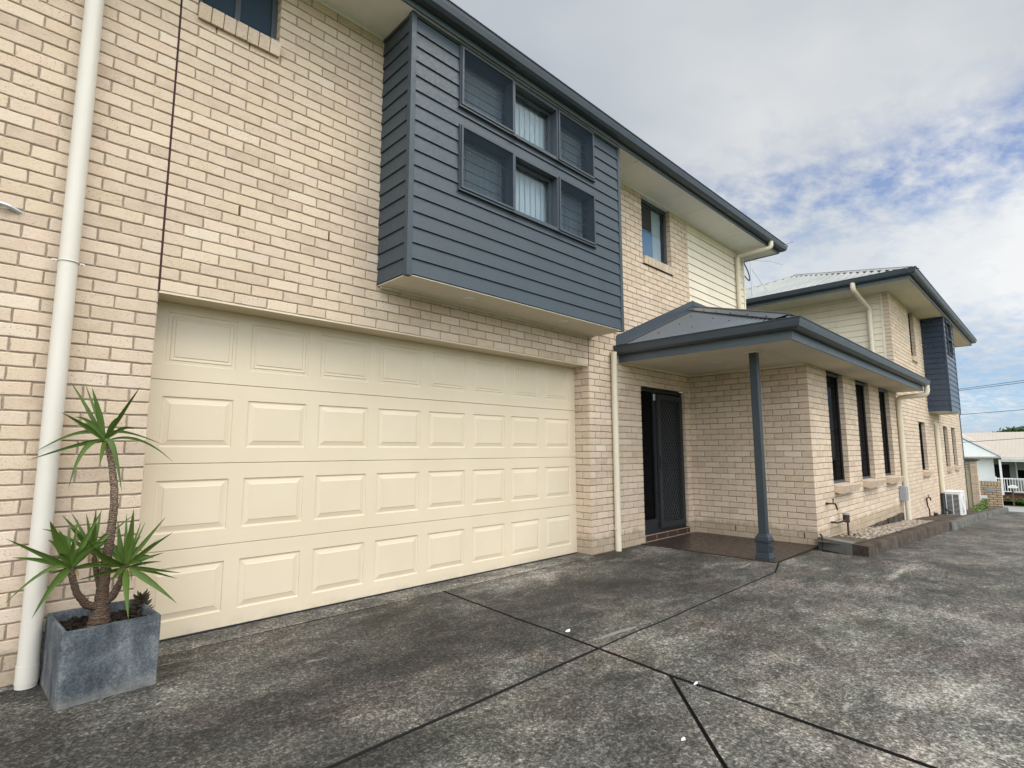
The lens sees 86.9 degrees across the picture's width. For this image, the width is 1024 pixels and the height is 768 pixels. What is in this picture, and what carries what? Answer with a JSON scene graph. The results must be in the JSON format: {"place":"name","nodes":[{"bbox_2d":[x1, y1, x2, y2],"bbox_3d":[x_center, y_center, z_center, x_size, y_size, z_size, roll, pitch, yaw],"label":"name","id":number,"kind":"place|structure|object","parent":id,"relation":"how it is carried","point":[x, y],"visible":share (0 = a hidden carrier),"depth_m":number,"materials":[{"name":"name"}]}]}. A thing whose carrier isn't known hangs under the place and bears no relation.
{"place":"outdoors","nodes":[
{"label":"outdoors","id":0,"kind":"place"},
{"bbox_2d":[0,548,1021,767],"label":"drive subsoil","id":1,"kind":"structure","parent":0,"point":[713,750],"depth_m":4.04,"materials":[{"name":"black"}]},
{"bbox_2d":[642,532,818,563],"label":"porch floor","id":2,"kind":"structure","parent":1,"relation":"on","point":[726,545],"depth_m":7.37,"materials":[{"name":"brown tile"}]},
{"bbox_2d":[0,511,1023,767],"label":"driveway","id":3,"kind":"structure","parent":0,"point":[906,657],"depth_m":3.13,"materials":[{"name":"concrete"}]},
{"bbox_2d":[40,599,160,710],"bbox_3d":[-2.358,1.514,3.098,0.514,0.381,0.451,-6,-9,42],"label":"planter","id":4,"kind":"object","parent":3,"relation":"on","point":[82,663],"visible":0.86,"depth_m":2.94,"materials":[{"name":"grey concrete"}]},
{"bbox_2d":[7,383,178,627],"bbox_3d":[-2.375,0.687,3.139,0.819,1.419,0.504,7,-10,-44],"label":"yucca","id":5,"kind":"object","parent":4,"relation":"on","point":[125,556],"visible":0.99,"depth_m":3.14,"materials":[{"name":"green plant"}]},
{"bbox_2d":[129,589,153,614],"bbox_3d":[-2.276,1.339,3.320,0.144,0.147,0.111,7,-10,-44],"label":"succulent","id":6,"kind":"object","parent":4,"relation":"on","point":[140,598],"visible":0.88,"depth_m":3.31,"materials":[{"name":"green plant"}]},
{"bbox_2d":[0,553,593,691],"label":"garage apron","id":7,"kind":"object","parent":3,"relation":"on","point":[193,641],"visible":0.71,"depth_m":4.49,"materials":[{"name":"concrete"}]},
{"bbox_2d":[818,536,854,554],"bbox_3d":[4.312,2.151,7.156,0.174,0.176,0.589,2,-7,-17],"label":"kerb return","id":8,"kind":"object","parent":3,"relation":"on","point":[842,546],"visible":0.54,"depth_m":7.09,"materials":[{"name":"concrete"}]},
{"bbox_2d":[852,542,872,556],"bbox_3d":[4.424,2.111,6.814,0.176,0.172,0.306,2,-7,-19],"label":"kerb return","id":9,"kind":"object","parent":3,"relation":"on","point":[865,550],"visible":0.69,"depth_m":6.74,"materials":[{"name":"concrete"}]},
{"bbox_2d":[858,520,949,555],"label":"kerb","id":10,"kind":"structure","parent":3,"relation":"on","point":[892,541],"depth_m":8.34,"materials":[{"name":"concrete"}]},
{"bbox_2d":[980,481,1003,507],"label":"letterbox wall","id":11,"kind":"structure","parent":3,"relation":"on","point":[991,491],"depth_m":20.63,"materials":[{"name":"yellow brick"}]},
{"bbox_2d":[451,0,1023,432],"label":"sky","id":12,"kind":"structure","parent":0,"point":[858,134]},
{"bbox_2d":[694,501,1023,521],"bbox_3d":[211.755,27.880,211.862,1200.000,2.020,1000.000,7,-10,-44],"label":"ground","id":13,"kind":"structure","parent":0,"point":[1007,503],"depth_m":34.16,"materials":[{"name":"grey concrete"}]},
{"bbox_2d":[0,0,930,691],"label":"brick house","id":14,"kind":"structure","parent":13,"relation":"on","point":[350,300],"depth_m":4.84,"materials":[{"name":"beige brick"}]},
{"bbox_2d":[0,201,21,213],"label":"conduit","id":15,"kind":"object","parent":14,"relation":"attached to","point":[11,207],"visible":1,"depth_m":3.19,"materials":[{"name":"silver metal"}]},
{"bbox_2d":[197,0,280,57],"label":"window","id":16,"kind":"structure","parent":14,"relation":"in","point":[254,22],"depth_m":4.36,"materials":[{"name":"black"}]},
{"bbox_2d":[134,300,577,641],"bbox_3d":[-0.886,0.756,5.417,4.800,2.442,0.042,7,-10,-44],"label":"garage door","id":17,"kind":"structure","parent":14,"relation":"in","point":[222,502],"depth_m":4.73,"materials":[{"name":"beige paint"}]},
{"bbox_2d":[458,45,595,182],"bbox_3d":[0.209,-2.865,5.979,2.132,0.665,0.218,7,-10,-44],"label":"window","id":18,"kind":"structure","parent":14,"relation":"in","point":[536,123],"depth_m":5.97,"materials":[{"name":"grey glass"}]},
{"bbox_2d":[457,123,596,248],"bbox_3d":[0.211,-2.044,5.879,2.132,0.690,0.218,7,-10,-44],"label":"window","id":19,"kind":"structure","parent":14,"relation":"in","point":[489,172],"depth_m":5.87,"materials":[{"name":"grey glass"}]},
{"bbox_2d":[641,198,674,275],"bbox_3d":[2.247,-2.351,8.685,0.892,1.111,0.302,7,-10,-44],"label":"window","id":20,"kind":"structure","parent":14,"relation":"in","point":[650,225],"depth_m":8.82,"materials":[{"name":"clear glass"}]},
{"bbox_2d":[655,394,685,527],"bbox_3d":[2.495,1.176,8.364,0.745,1.990,0.097,7,-10,-44],"label":"security door","id":21,"kind":"structure","parent":14,"relation":"in","point":[663,524],"depth_m":8.37,"materials":[{"name":"grey paint"}]},
{"bbox_2d":[825,498,837,509],"bbox_3d":[4.585,1.728,7.746,0.227,0.167,0.054,2,-7,-14],"label":"garden tap","id":22,"kind":"object","parent":14,"relation":"attached to","point":[827,503],"visible":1,"depth_m":7.75,"materials":[{"name":"orange metal"}]},
{"bbox_2d":[831,513,849,535],"bbox_3d":[4.827,2.076,7.904,0.515,0.348,0.101,5,-9,-38],"label":"water meter","id":23,"kind":"object","parent":14,"relation":"attached to","point":[846,517],"visible":0.94,"depth_m":8.00,"materials":[{"name":"orange metal"}]},
{"bbox_2d":[826,372,860,493],"bbox_3d":[5.159,0.749,8.499,0.937,1.862,0.262,7,-10,-44],"label":"window","id":24,"kind":"structure","parent":14,"relation":"in","point":[840,486],"depth_m":8.65,"materials":[{"name":"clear glass"}]},
{"bbox_2d":[855,382,885,487],"bbox_3d":[6.339,0.887,9.648,0.952,1.862,0.262,7,-10,-44],"label":"window","id":25,"kind":"structure","parent":14,"relation":"in","point":[868,482],"depth_m":9.82,"materials":[{"name":"black glass"}]},
{"bbox_2d":[878,389,904,483],"bbox_3d":[7.523,1.025,10.802,0.932,1.862,0.261,7,-10,-44],"label":"window","id":26,"kind":"structure","parent":14,"relation":"in","point":[892,479],"depth_m":11.00,"materials":[{"name":"black glass"}]},
{"bbox_2d":[899,486,908,519],"bbox_3d":[8.058,2.452,11.082,0.230,0.709,0.120,7,-10,-44],"label":"meter box","id":27,"kind":"object","parent":14,"relation":"attached to","point":[903,493],"visible":0.95,"depth_m":11.04,"materials":[{"name":"grey plastic"}]},
{"bbox_2d":[679,266,976,518],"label":"brick house","id":28,"kind":"structure","parent":13,"relation":"on","point":[907,317],"depth_m":13.11,"materials":[{"name":"beige brick"}]},
{"bbox_2d":[746,240,793,295],"bbox_3d":[6.285,-2.830,13.681,1.614,1.211,0.658,-5,-8,35],"label":"tv antenna","id":29,"kind":"object","parent":28,"relation":"attached to","point":[751,270],"visible":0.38,"depth_m":13.68,"materials":[{"name":"silver metal"}]},
{"bbox_2d":[907,313,919,362],"bbox_3d":[10.102,-1.202,13.677,0.702,1.308,0.177,7,-10,-44],"label":"window","id":30,"kind":"structure","parent":28,"relation":"in","point":[914,358],"depth_m":13.89,"materials":[{"name":"beige glass"}]},
{"bbox_2d":[918,422,933,475],"bbox_3d":[10.243,1.613,13.448,0.892,1.323,0.207,7,-10,-44],"label":"window","id":31,"kind":"structure","parent":28,"relation":"in","point":[925,472],"depth_m":13.69,"materials":[{"name":"black glass"}]},
{"bbox_2d":[943,427,954,471],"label":"window","id":32,"kind":"structure","parent":28,"relation":"in","point":[949,469],"depth_m":16.31,"materials":[{"name":"black glass"}]},
{"bbox_2d":[945,320,953,357],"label":"window","id":33,"kind":"structure","parent":28,"relation":"in","point":[948,327],"depth_m":14.98,"materials":[{"name":"black glass"}]},
{"bbox_2d":[947,428,961,469],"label":"window","id":34,"kind":"structure","parent":28,"relation":"in","point":[956,467],"depth_m":17.40,"materials":[{"name":"beige glass"}]},
{"bbox_2d":[915,510,980,520],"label":"side slab","id":35,"kind":"structure","parent":13,"relation":"on","point":[942,517],"depth_m":12.99,"materials":[{"name":"concrete"}]},
{"bbox_2d":[926,494,931,516],"bbox_3d":[9.993,2.932,12.945,0.418,0.562,0.044,6,-9,-41],"label":"garden tap","id":36,"kind":"object","parent":35,"relation":"on","point":[927,504],"visible":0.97,"depth_m":12.93,"materials":[{"name":"orange metal"}]},
{"bbox_2d":[940,490,965,514],"bbox_3d":[11.873,3.254,14.530,0.955,0.748,0.438,7,-10,-44],"label":"air conditioner","id":37,"kind":"object","parent":35,"relation":"on","point":[953,502],"visible":0.89,"depth_m":14.32,"materials":[{"name":"white metal"}]},
{"bbox_2d":[948,513,987,530],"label":"kerb","id":38,"kind":"structure","parent":13,"relation":"on","point":[959,522],"depth_m":12.62,"materials":[{"name":"grey concrete"}]},
{"bbox_2d":[963,459,980,507],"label":"gate pier","id":39,"kind":"structure","parent":13,"relation":"on","point":[973,485],"depth_m":19.95,"materials":[{"name":"beige brick"}]},
{"bbox_2d":[962,432,1023,501],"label":"weatherboard house","id":40,"kind":"structure","parent":13,"relation":"on","point":[1001,460],"depth_m":34.86,"materials":[{"name":"grey paint"}]},
{"bbox_2d":[994,464,1011,492],"bbox_3d":[32.059,6.179,35.332,0.060,1.820,0.800,7,-10,-44],"label":"door","id":41,"kind":"structure","parent":40,"relation":"in","point":[1005,468],"depth_m":35.24,"materials":[{"name":"black glass"}]},
{"bbox_2d":[1015,462,1023,480],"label":"window","id":42,"kind":"structure","parent":40,"relation":"in","point":[1019,466],"depth_m":34.76,"materials":[{"name":"white glass"}]},
{"bbox_2d":[977,507,1008,517],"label":"kerb","id":43,"kind":"structure","parent":13,"relation":"on","point":[995,512],"depth_m":17.71,"materials":[{"name":"grey concrete"}]},
{"bbox_2d":[1000,426,1023,431],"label":"tree","id":44,"kind":"object","parent":13,"relation":"on","point":[1017,429],"visible":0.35,"depth_m":52.84,"materials":[{"name":"green plant"}]},
{"bbox_2d":[1007,485,1017,506],"bbox_3d":[29.581,6.622,31.861,0.350,1.298,0.430,7,-10,-44],"label":"mailbox","id":45,"kind":"object","parent":13,"relation":"on","point":[1012,486],"visible":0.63,"depth_m":31.82,"materials":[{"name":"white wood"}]},
{"bbox_2d":[1003,497,1023,503],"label":"shrub","id":46,"kind":"object","parent":13,"relation":"on","point":[1019,500],"visible":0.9,"depth_m":32.60,"materials":[{"name":"green plant"}]},
{"bbox_2d":[812,519,912,543],"bbox_3d":[6.427,2.475,9.209,6.200,0.277,0.530,7,-10,-44],"label":"garden bed","id":47,"kind":"object","parent":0,"point":[843,537],"visible":0.18,"depth_m":7.64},
{"bbox_2d":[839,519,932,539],"bbox_3d":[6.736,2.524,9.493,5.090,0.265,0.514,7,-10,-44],"label":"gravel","id":48,"kind":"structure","parent":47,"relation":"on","point":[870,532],"depth_m":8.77,"materials":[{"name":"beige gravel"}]},
{"bbox_2d":[959,382,1023,390],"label":"power line","id":49,"kind":"object","parent":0,"point":[992,386],"visible":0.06,"depth_m":26.90,"materials":[{"name":"black metal"}]},
{"bbox_2d":[960,409,1023,414],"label":"power line","id":50,"kind":"object","parent":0,"point":[990,412],"visible":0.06,"depth_m":26.91,"materials":[{"name":"black metal"}]},
{"bbox_2d":[963,438,1023,442],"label":"power line","id":51,"kind":"object","parent":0,"point":[993,440],"visible":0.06,"depth_m":26.59,"materials":[{"name":"black metal"}]},
{"bbox_2d":[1004,506,1023,510],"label":"road","id":52,"kind":"structure","parent":0,"point":[1011,508],"depth_m":27.43,"materials":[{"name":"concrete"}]},
{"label":"verge bed","id":53,"kind":"structure","parent":0,"visible":0},
{"bbox_2d":[970,498,989,510],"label":"weeds","id":54,"kind":"object","parent":53,"relation":"on","point":[983,505],"visible":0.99,"depth_m":18.43,"materials":[{"name":"green plant"}]}
]}

